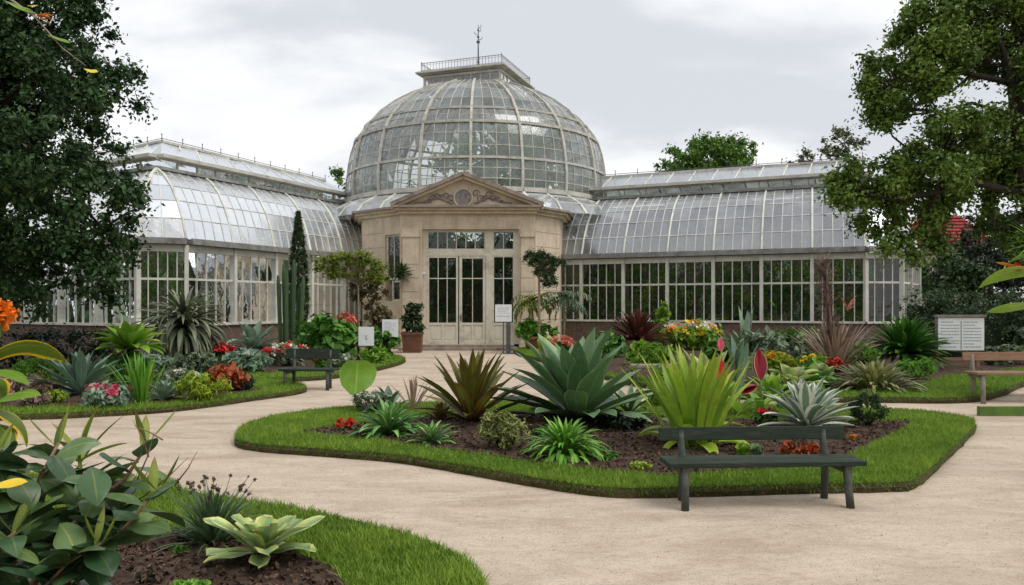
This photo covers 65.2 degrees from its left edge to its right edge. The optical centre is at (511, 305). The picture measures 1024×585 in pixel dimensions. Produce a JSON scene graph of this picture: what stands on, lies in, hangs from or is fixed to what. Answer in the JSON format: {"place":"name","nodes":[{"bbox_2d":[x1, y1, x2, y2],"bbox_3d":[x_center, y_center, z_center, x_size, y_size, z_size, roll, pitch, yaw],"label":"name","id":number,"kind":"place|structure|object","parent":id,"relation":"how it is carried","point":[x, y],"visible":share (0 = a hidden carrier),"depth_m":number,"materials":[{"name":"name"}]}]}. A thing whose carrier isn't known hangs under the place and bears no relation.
{"place":"outdoors","nodes":[
{"label":"outdoors","id":0,"kind":"place"},
{"bbox_2d":[0,384,261,406],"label":"bed soil","id":1,"kind":"structure","parent":0,"point":[72,397],"depth_m":14.27,"materials":[{"name":"brown soil"}]},
{"bbox_2d":[0,373,61,394],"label":"dry mound","id":2,"kind":"object","parent":1,"relation":"on","point":[46,388],"visible":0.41,"depth_m":14.49,"materials":[{"name":"brown plant"}]},
{"bbox_2d":[27,348,130,394],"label":"agave","id":3,"kind":"object","parent":1,"relation":"on","point":[79,373],"visible":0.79,"depth_m":14.74,"materials":[{"name":"green plant"}]},
{"bbox_2d":[0,0,164,330],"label":"broadleaf tree","id":4,"kind":"object","parent":1,"relation":"on","point":[32,53],"visible":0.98,"depth_m":15.57,"materials":[{"name":"green plant"}]},
{"bbox_2d":[79,380,135,407],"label":"flowering herb","id":5,"kind":"object","parent":1,"relation":"on","point":[109,394],"visible":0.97,"depth_m":12.88,"materials":[{"name":"plant"}]},
{"bbox_2d":[105,352,172,403],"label":"reed tuft","id":6,"kind":"object","parent":1,"relation":"on","point":[140,376],"visible":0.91,"depth_m":13.41,"materials":[{"name":"green plant"}]},
{"bbox_2d":[171,370,233,401],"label":"golden bush","id":7,"kind":"object","parent":1,"relation":"on","point":[201,390],"visible":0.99,"depth_m":13.84,"materials":[{"name":"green plant"}]},
{"bbox_2d":[205,357,250,390],"bbox_3d":[-5.548,1.352,15.534,0.933,0.715,0.749,0,0,39],"label":"coleus","id":8,"kind":"object","parent":1,"relation":"on","point":[234,374],"visible":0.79,"depth_m":15.34,"materials":[{"name":"orange plant"}]},
{"bbox_2d":[0,515,344,584],"bbox_3d":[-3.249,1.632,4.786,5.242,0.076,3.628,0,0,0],"label":"front bed mulch","id":9,"kind":"object","parent":0,"point":[313,580],"visible":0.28,"depth_m":5.03,"materials":[{"name":"brown soil"}]},
{"bbox_2d":[0,298,68,446],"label":"yellow edged plant","id":10,"kind":"object","parent":9,"relation":"on","point":[35,348],"visible":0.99,"depth_m":5.19,"materials":[{"name":"green plant"}]},
{"bbox_2d":[29,405,126,583],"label":"young shoot","id":11,"kind":"object","parent":9,"relation":"on","point":[81,457],"visible":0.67,"depth_m":3.99,"materials":[{"name":"green plant"}]},
{"bbox_2d":[0,402,196,584],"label":"rubber shrub","id":12,"kind":"object","parent":9,"relation":"on","point":[44,541],"visible":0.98,"depth_m":3.41,"materials":[{"name":"green plant"}]},
{"bbox_2d":[147,474,271,555],"bbox_3d":[-2.099,1.459,5.631,0.903,0.550,0.879,0,0,0],"label":"chive clump","id":13,"kind":"object","parent":9,"relation":"on","point":[207,506],"visible":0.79,"depth_m":5.55,"materials":[{"name":"green plant"}]},
{"bbox_2d":[203,514,327,567],"bbox_3d":[-1.625,1.521,5.148,0.779,0.354,0.732,0,0,0],"label":"succulent","id":14,"kind":"object","parent":9,"relation":"on","point":[266,535],"visible":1,"depth_m":5.13,"materials":[{"name":"green plant"}]},
{"bbox_2d":[0,350,371,372],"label":"bed soil","id":15,"kind":"structure","parent":0,"point":[306,362],"depth_m":21.62,"materials":[{"name":"brown soil"}]},
{"bbox_2d":[0,323,116,368],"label":"hedge","id":16,"kind":"object","parent":15,"relation":"on","point":[47,336],"visible":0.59,"depth_m":20.81,"materials":[{"name":"green plant"}]},
{"bbox_2d":[92,320,165,383],"bbox_3d":[-8.088,0.992,16.891,1.551,1.418,1.533,0,0,0],"label":"lime rosette","id":17,"kind":"object","parent":15,"relation":"on","point":[128,337],"visible":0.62,"depth_m":16.66,"materials":[{"name":"green plant"}]},
{"bbox_2d":[131,282,233,366],"bbox_3d":[-9.074,0.600,21.662,2.910,2.533,2.858,0,0,0],"label":"grass tree","id":18,"kind":"object","parent":15,"relation":"on","point":[183,335],"visible":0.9,"depth_m":21.33,"materials":[{"name":"green plant"}]},
{"bbox_2d":[169,351,218,371],"bbox_3d":[-7.712,1.409,19.543,1.253,0.617,1.242,0,0,0],"label":"leafy mass","id":19,"kind":"object","parent":15,"relation":"on","point":[195,361],"visible":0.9,"depth_m":19.30,"materials":[{"name":"green plant"}]},
{"bbox_2d":[220,347,273,372],"bbox_3d":[-6.488,1.381,19.510,1.363,0.731,1.193,0,0,0],"label":"leafy mass","id":20,"kind":"object","parent":15,"relation":"on","point":[245,359],"visible":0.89,"depth_m":19.27,"materials":[{"name":"plant"}]},
{"bbox_2d":[224,320,278,348],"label":"leafy agave","id":21,"kind":"object","parent":15,"relation":"on","point":[254,337],"visible":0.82,"depth_m":26.06,"materials":[{"name":"green plant"}]},
{"bbox_2d":[259,340,308,365],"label":"flower clump","id":22,"kind":"object","parent":15,"relation":"on","point":[272,350],"visible":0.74,"depth_m":21.54,"materials":[{"name":"red plant"}]},
{"bbox_2d":[276,259,304,354],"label":"column cactus","id":23,"kind":"object","parent":15,"relation":"on","point":[290,318],"depth_m":26.18,"materials":[{"name":"green plant"}]},
{"bbox_2d":[287,209,310,337],"bbox_3d":[-7.341,-0.785,27.506,0.919,5.071,0.954,0,0,0],"label":"cypress","id":24,"kind":"object","parent":15,"relation":"on","point":[300,255],"visible":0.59,"depth_m":27.40,"materials":[{"name":"green plant"}]},
{"bbox_2d":[292,310,362,356],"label":"leafy shrub","id":25,"kind":"object","parent":15,"relation":"on","point":[321,331],"visible":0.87,"depth_m":23.98,"materials":[{"name":"green plant"}]},
{"bbox_2d":[309,247,397,358],"bbox_3d":[-4.886,-0.063,24.515,2.693,3.528,1.382,0,0,0],"label":"standard tree","id":26,"kind":"object","parent":15,"relation":"on","point":[335,268],"visible":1,"depth_m":24.47,"materials":[{"name":"green plant"}]},
{"bbox_2d":[0,346,1023,584],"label":"gravel path","id":27,"kind":"structure","parent":0,"point":[698,552],"depth_m":6.79,"materials":[{"name":"beige gravel"}]},
{"bbox_2d":[0,380,306,420],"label":"bed turf","id":28,"kind":"structure","parent":27,"relation":"on","point":[23,415],"depth_m":12.95,"materials":[{"name":"green plant"}]},
{"bbox_2d":[10,357,71,379],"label":"bush","id":29,"kind":"object","parent":28,"relation":"on","point":[29,366],"visible":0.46,"depth_m":17.25,"materials":[{"name":"green plant"}]},
{"bbox_2d":[0,372,306,413],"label":"grass border","id":30,"kind":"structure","parent":28,"relation":"on","point":[262,381],"depth_m":13.43,"materials":[{"name":"green plant"}]},
{"bbox_2d":[10,347,405,381],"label":"bed turf","id":31,"kind":"structure","parent":27,"relation":"on","point":[316,377],"depth_m":19.04,"materials":[{"name":"green plant"}]},
{"bbox_2d":[358,344,392,363],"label":"lime herb","id":32,"kind":"object","parent":31,"relation":"on","point":[378,355],"visible":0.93,"depth_m":22.41,"materials":[{"name":"green plant"}]},
{"bbox_2d":[364,325,400,358],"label":"leafy shrub","id":33,"kind":"object","parent":31,"relation":"on","point":[385,341],"visible":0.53,"depth_m":23.86,"materials":[{"name":"green plant"}]},
{"bbox_2d":[27,471,490,584],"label":"front bed turf","id":34,"kind":"structure","parent":27,"relation":"on","point":[345,553],"depth_m":5.32,"materials":[{"name":"green plant"}]},
{"bbox_2d":[278,348,339,390],"bbox_3d":[-4.242,1.332,16.737,1.180,0.845,0.498,0,0,5],"label":"bench","id":35,"kind":"object","parent":27,"relation":"on","point":[294,354],"visible":0.98,"depth_m":16.90,"materials":[{"name":"green paint"}]},
{"bbox_2d":[401,332,423,352],"bbox_3d":[-3.713,1.366,29.878,0.786,0.768,0.786,0,0,0],"label":"plant pot","id":36,"kind":"object","parent":27,"relation":"on","point":[412,342],"visible":0.96,"depth_m":29.54,"materials":[{"name":"ceramic"}]},
{"bbox_2d":[399,301,426,332],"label":"potted shrub","id":37,"kind":"object","parent":36,"relation":"on","point":[412,320],"visible":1,"depth_m":29.77,"materials":[{"name":"green plant"}]},
{"bbox_2d":[495,304,512,353],"bbox_3d":[-0.281,0.854,29.000,0.660,1.791,0.400,0,0,0],"label":"notice","id":38,"kind":"object","parent":27,"relation":"on","point":[503,313],"visible":1,"depth_m":28.98,"materials":[{"name":"metal"}]},
{"bbox_2d":[525,336,546,348],"bbox_3d":[0.854,1.451,29.878,0.879,0.598,0.879,0,0,0],"label":"plant pot","id":39,"kind":"object","parent":27,"relation":"on","point":[533,341],"visible":0.34,"depth_m":29.52,"materials":[{"name":"ceramic"}]},
{"bbox_2d":[514,318,559,345],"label":"potted plant","id":40,"kind":"object","parent":39,"relation":"in","point":[526,329],"visible":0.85,"depth_m":29.66,"materials":[{"name":"green plant"}]},
{"bbox_2d":[233,399,976,498],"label":"central bed turf","id":41,"kind":"structure","parent":27,"relation":"on","point":[728,490],"depth_m":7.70,"materials":[{"name":"green plant"}]},
{"bbox_2d":[339,360,376,401],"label":"round leaf plant","id":42,"kind":"object","parent":41,"relation":"on","point":[357,377],"visible":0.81,"depth_m":12.77,"materials":[{"name":"green plant"}]},
{"bbox_2d":[350,389,390,412],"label":"herb","id":43,"kind":"object","parent":41,"relation":"on","point":[374,396],"visible":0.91,"depth_m":12.27,"materials":[{"name":"green plant"}]},
{"bbox_2d":[740,348,781,407],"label":"red flower","id":44,"kind":"object","parent":41,"relation":"on","point":[759,364],"visible":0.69,"depth_m":12.37,"materials":[{"name":"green plant"}]},
{"bbox_2d":[658,426,866,511],"bbox_3d":[2.188,1.424,7.051,1.730,0.661,0.448,0,0,-3],"label":"bench","id":45,"kind":"object","parent":27,"relation":"on","point":[681,463],"visible":1,"depth_m":7.15,"materials":[{"name":"green paint"}]},
{"bbox_2d":[513,347,1023,403],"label":"bed turf","id":46,"kind":"structure","parent":27,"relation":"on","point":[930,400],"depth_m":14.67,"materials":[{"name":"green plant"}]},
{"bbox_2d":[510,293,555,321],"bbox_3d":[0.798,0.618,30.194,1.722,2.171,1.618,0,0,0],"label":"palm","id":47,"kind":"object","parent":46,"relation":"on","point":[531,301],"visible":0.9,"depth_m":29.98,"materials":[{"name":"green plant"}]},
{"bbox_2d":[522,247,568,348],"bbox_3d":[1.211,-0.255,29.276,1.576,3.912,1.189,0,0,28],"label":"standard tree","id":48,"kind":"object","parent":46,"relation":"on","point":[541,260],"visible":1,"depth_m":29.19,"materials":[{"name":"green plant"}]},
{"bbox_2d":[718,330,770,392],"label":"blue leaf plant","id":49,"kind":"object","parent":46,"relation":"on","point":[742,352],"visible":0.63,"depth_m":14.84,"materials":[{"name":"plant"}]},
{"bbox_2d":[962,352,1023,403],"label":"bench","id":50,"kind":"object","parent":27,"relation":"on","point":[972,373],"visible":0.96,"depth_m":14.67,"materials":[{"name":"brown wood"}]},
{"bbox_2d":[977,406,1023,415],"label":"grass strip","id":51,"kind":"object","parent":27,"relation":"on","point":[1000,410],"visible":1,"depth_m":12.64,"materials":[{"name":"green plant"}]},
{"bbox_2d":[979,223,1023,312],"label":"heliconia","id":52,"kind":"object","parent":27,"relation":"on","point":[1012,271],"visible":1,"depth_m":8.21,"materials":[{"name":"green plant"}]},
{"bbox_2d":[6,0,1023,295],"label":"sky","id":53,"kind":"structure","parent":0,"point":[293,84],"materials":[{"name":"white"}]},
{"bbox_2d":[305,414,910,474],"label":"central bed soil","id":54,"kind":"structure","parent":0,"point":[513,454],"depth_m":9.51,"materials":[{"name":"brown soil"}]},
{"bbox_2d":[347,397,428,440],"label":"spider plant","id":55,"kind":"object","parent":54,"relation":"on","point":[391,419],"visible":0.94,"depth_m":10.07,"materials":[{"name":"green plant"}]},
{"bbox_2d":[406,420,458,445],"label":"spider plant","id":56,"kind":"object","parent":54,"relation":"on","point":[431,431],"visible":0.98,"depth_m":9.54,"materials":[{"name":"green plant"}]},
{"bbox_2d":[411,348,540,420],"bbox_3d":[-0.494,1.115,11.277,1.851,1.068,1.864,0,0,0],"label":"bromeliad","id":57,"kind":"object","parent":54,"relation":"on","point":[474,394],"visible":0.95,"depth_m":11.23,"materials":[{"name":"green plant"}]},
{"bbox_2d":[476,405,530,449],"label":"shrub","id":58,"kind":"object","parent":54,"relation":"on","point":[494,427],"visible":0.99,"depth_m":9.09,"materials":[{"name":"green plant"}]},
{"bbox_2d":[516,415,618,465],"bbox_3d":[0.628,1.554,8.750,1.188,0.705,1.196,0,0,0],"label":"grass tuft","id":59,"kind":"object","parent":54,"relation":"on","point":[565,439],"visible":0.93,"depth_m":8.61,"materials":[{"name":"green plant"}]},
{"bbox_2d":[488,327,654,423],"bbox_3d":[0.940,1.071,11.413,2.671,1.578,2.696,0,0,0],"label":"agave","id":60,"kind":"object","parent":54,"relation":"on","point":[570,384],"visible":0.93,"depth_m":11.10,"materials":[{"name":"green plant"}]},
{"bbox_2d":[593,411,646,431],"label":"ground plant","id":61,"kind":"object","parent":54,"relation":"on","point":[627,423],"visible":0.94,"depth_m":10.48,"materials":[{"name":"green plant"}]},
{"bbox_2d":[620,343,753,453],"bbox_3d":[2.099,1.147,9.425,1.693,1.405,1.854,0,0,0],"label":"lime sword plant","id":62,"kind":"object","parent":54,"relation":"on","point":[692,395],"visible":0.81,"depth_m":9.14,"materials":[{"name":"green plant"}]},
{"bbox_2d":[779,439,819,453],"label":"flowers","id":63,"kind":"object","parent":54,"relation":"on","point":[807,448],"visible":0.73,"depth_m":8.70,"materials":[{"name":"orange plant"}]},
{"bbox_2d":[758,375,858,426],"bbox_3d":[3.986,1.321,10.824,1.350,0.754,1.406,0,0,28],"label":"agave","id":64,"kind":"object","parent":54,"relation":"on","point":[808,405],"visible":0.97,"depth_m":10.71,"materials":[{"name":"green plant"}]},
{"bbox_2d":[846,389,891,425],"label":"shrub","id":65,"kind":"object","parent":54,"relation":"on","point":[868,418],"visible":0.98,"depth_m":10.89,"materials":[{"name":"green plant"}]},
{"bbox_2d":[747,373,789,397],"bbox_3d":[4.500,1.394,13.864,0.898,0.470,0.848,0,0,-34],"label":"spiky rosette","id":66,"kind":"object","parent":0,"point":[772,381],"visible":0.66,"depth_m":13.71,"materials":[{"name":"green plant"}]},
{"bbox_2d":[540,344,1023,389],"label":"bed soil","id":67,"kind":"structure","parent":0,"point":[617,364],"depth_m":20.93,"materials":[{"name":"brown soil"}]},
{"bbox_2d":[540,291,591,334],"bbox_3d":[1.935,0.574,29.962,2.014,2.258,1.936,0,0,26],"label":"palm","id":68,"kind":"object","parent":67,"relation":"on","point":[562,296],"visible":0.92,"depth_m":29.77,"materials":[{"name":"green plant"}]},
{"bbox_2d":[595,330,627,357],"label":"leafy plant","id":69,"kind":"object","parent":67,"relation":"on","point":[613,343],"visible":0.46,"depth_m":25.00,"materials":[{"name":"green plant"}]},
{"bbox_2d":[601,307,676,345],"bbox_3d":[4.551,0.818,28.963,2.894,1.542,2.628,0,0,42],"label":"red cordyline","id":70,"kind":"object","parent":67,"relation":"on","point":[636,326],"visible":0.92,"depth_m":28.61,"materials":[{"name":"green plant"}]},
{"bbox_2d":[624,338,676,363],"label":"leafy plant","id":71,"kind":"object","parent":67,"relation":"on","point":[645,350],"visible":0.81,"depth_m":21.55,"materials":[{"name":"green plant"}]},
{"bbox_2d":[659,318,725,349],"bbox_3d":[6.695,1.170,29.578,2.512,1.446,2.351,0,0,0],"label":"flower bed","id":72,"kind":"object","parent":67,"relation":"on","point":[698,330],"visible":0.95,"depth_m":29.14,"materials":[{"name":"yellow plant"}]},
{"bbox_2d":[735,325,805,359],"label":"leafy bush","id":73,"kind":"object","parent":67,"relation":"on","point":[753,340],"visible":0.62,"depth_m":21.50,"materials":[{"name":"green plant"}]},
{"bbox_2d":[747,350,796,380],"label":"flower clump","id":74,"kind":"object","parent":67,"relation":"on","point":[775,359],"visible":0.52,"depth_m":16.96,"materials":[{"name":"yellow plant"}]},
{"bbox_2d":[762,363,828,389],"bbox_3d":[5.331,1.486,15.146,1.260,0.773,1.315,0,0,0],"label":"pale rosette","id":75,"kind":"object","parent":67,"relation":"on","point":[788,373],"visible":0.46,"depth_m":14.97,"materials":[{"name":"green plant"}]},
{"bbox_2d":[845,342,880,369],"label":"shrub","id":76,"kind":"object","parent":67,"relation":"on","point":[867,352],"visible":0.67,"depth_m":19.76,"materials":[{"name":"green plant"}]},
{"bbox_2d":[823,359,925,392],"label":"striped grass","id":77,"kind":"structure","parent":67,"relation":"on","point":[873,375],"depth_m":15.46,"materials":[{"name":"green plant"}]},
{"bbox_2d":[860,314,961,369],"bbox_3d":[10.161,1.069,20.762,2.536,1.732,2.629,0,0,0],"label":"cycad","id":78,"kind":"object","parent":67,"relation":"on","point":[904,337],"visible":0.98,"depth_m":20.41,"materials":[{"name":"green plant"}]},
{"bbox_2d":[893,356,938,379],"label":"fern","id":79,"kind":"object","parent":67,"relation":"on","point":[926,365],"visible":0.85,"depth_m":17.56,"materials":[{"name":"green plant"}]},
{"bbox_2d":[887,281,1023,359],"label":"hedge","id":80,"kind":"object","parent":67,"relation":"on","point":[998,332],"visible":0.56,"depth_m":23.90,"materials":[{"name":"green plant"}]},
{"bbox_2d":[930,315,986,366],"bbox_3d":[11.607,0.994,20.950,1.508,1.511,0.220,0,0,0],"label":"notice board","id":81,"kind":"object","parent":67,"relation":"on","point":[967,332],"visible":0.94,"depth_m":20.87,"materials":[{"name":"grey wood"}]},
{"bbox_2d":[930,243,1003,305],"bbox_3d":[18.658,-0.435,33.005,2.691,4.370,2.394,0,0,-38],"label":"background tree","id":82,"kind":"object","parent":67,"relation":"on","point":[966,273],"visible":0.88,"depth_m":32.47,"materials":[{"name":"green plant"}]},
{"bbox_2d":[968,198,1023,299],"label":"background tree","id":83,"kind":"object","parent":67,"relation":"on","point":[1004,285],"visible":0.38,"depth_m":34.48,"materials":[{"name":"green plant"}]},
{"bbox_2d":[789,249,886,369],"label":"feather grass","id":84,"kind":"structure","parent":0,"point":[834,343],"depth_m":19.75,"materials":[{"name":"brown plant"}]},
{"bbox_2d":[814,0,1023,272],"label":"broadleaf tree","id":85,"kind":"object","parent":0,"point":[993,165],"visible":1,"depth_m":14.79,"materials":[{"name":"green plant"}]},
{"bbox_2d":[892,216,986,305],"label":"house","id":86,"kind":"structure","parent":0,"point":[958,221],"depth_m":50.88,"materials":[{"name":"red tile"}]},
{"label":"ground","id":87,"kind":"structure","parent":0,"visible":0},
{"bbox_2d":[0,24,922,355],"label":"glasshouse","id":88,"kind":"structure","parent":87,"relation":"on","point":[242,210],"depth_m":33.18,"materials":[{"name":"glass"}]},
{"bbox_2d":[62,262,93,322],"bbox_3d":[-14.869,-0.585,27.489,2.254,2.350,0.060,0,0,32],"label":"window","id":89,"kind":"structure","parent":88,"relation":"in","point":[71,313],"depth_m":27.59,"materials":[{"name":"glass"}]},
{"bbox_2d":[99,251,133,323],"bbox_3d":[-12.956,-0.585,26.296,2.254,2.350,0.060,0,0,32],"label":"window","id":90,"kind":"structure","parent":88,"relation":"in","point":[105,317],"depth_m":26.10,"materials":[{"name":"paint"}]},
{"bbox_2d":[141,251,183,323],"bbox_3d":[-11.350,-0.585,26.000,1.432,2.350,0.060,0,0,-25],"label":"window","id":91,"kind":"structure","parent":88,"relation":"in","point":[142,278],"depth_m":25.92,"materials":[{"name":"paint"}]},
{"bbox_2d":[189,252,232,322],"bbox_3d":[-10.261,-0.585,27.265,0.060,2.350,2.119,0,0,24],"label":"window","id":92,"kind":"structure","parent":88,"relation":"in","point":[213,272],"depth_m":27.37,"materials":[{"name":"glass"}]},
{"bbox_2d":[141,247,316,323],"bbox_3d":[-11.254,-0.438,32.359,7.975,4.713,12.350,0,0,40],"label":"indoor foliage","id":93,"kind":"object","parent":88,"relation":"in","point":[172,262],"visible":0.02,"depth_m":27.36,"materials":[{"name":"green plant"}]},
{"bbox_2d":[237,256,273,321],"bbox_3d":[-9.383,-0.585,29.194,0.060,2.350,2.119,0,0,24],"label":"window","id":94,"kind":"structure","parent":88,"relation":"in","point":[255,276],"depth_m":29.22,"materials":[{"name":"glass"}]},
{"bbox_2d":[314,262,342,317],"bbox_3d":[-7.628,-0.585,33.052,0.060,2.350,2.119,0,0,24],"label":"window","id":95,"kind":"structure","parent":88,"relation":"in","point":[327,293],"depth_m":33.05,"materials":[{"name":"glass"}]},
{"bbox_2d":[427,256,457,343],"bbox_3d":[-2.797,-0.229,32.280,1.250,3.566,0.060,0,0,0],"label":"door","id":96,"kind":"structure","parent":88,"relation":"in","point":[437,333],"depth_m":32.25,"materials":[{"name":"beige paint"}]},
{"bbox_2d":[459,256,485,343],"bbox_3d":[-1.592,-0.229,32.238,1.067,3.566,0.144,0,0,0],"label":"door","id":97,"kind":"structure","parent":88,"relation":"in","point":[469,333],"depth_m":32.25,"materials":[{"name":"beige paint"}]},
{"bbox_2d":[363,112,589,328],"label":"indoor palms","id":98,"kind":"object","parent":88,"relation":"in","point":[502,150],"visible":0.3,"depth_m":37.88,"materials":[{"name":"green plant"}]},
{"bbox_2d":[563,241,889,320],"bbox_3d":[8.644,-0.404,34.321,13.726,4.692,4.931,0,0,25],"label":"indoor foliage","id":99,"kind":"object","parent":88,"relation":"in","point":[776,294],"visible":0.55,"depth_m":33.36,"materials":[{"name":"green plant"}]},
{"bbox_2d":[869,258,899,320],"bbox_3d":[13.881,-0.585,29.915,1.471,2.350,0.060,0,0,-10],"label":"window","id":100,"kind":"structure","parent":88,"relation":"in","point":[873,281],"depth_m":29.89,"materials":[{"name":"paint"}]},
{"bbox_2d":[653,129,763,204],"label":"round tree","id":101,"kind":"object","parent":87,"relation":"on","point":[720,151],"visible":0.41,"depth_m":60.68,"materials":[{"name":"green plant"}]},
{"bbox_2d":[782,119,869,197],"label":"thin tree","id":102,"kind":"object","parent":87,"relation":"on","point":[826,149],"visible":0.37,"depth_m":57.48,"materials":[{"name":"green plant"}]},
{"bbox_2d":[921,256,956,305],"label":"background tree","id":103,"kind":"object","parent":87,"relation":"on","point":[924,277],"visible":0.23,"depth_m":47.59,"materials":[{"name":"green plant"}]},
{"bbox_2d":[925,207,1023,305],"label":"background tree","id":104,"kind":"object","parent":87,"relation":"on","point":[969,249],"visible":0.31,"depth_m":39.58,"materials":[{"name":"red plant"}]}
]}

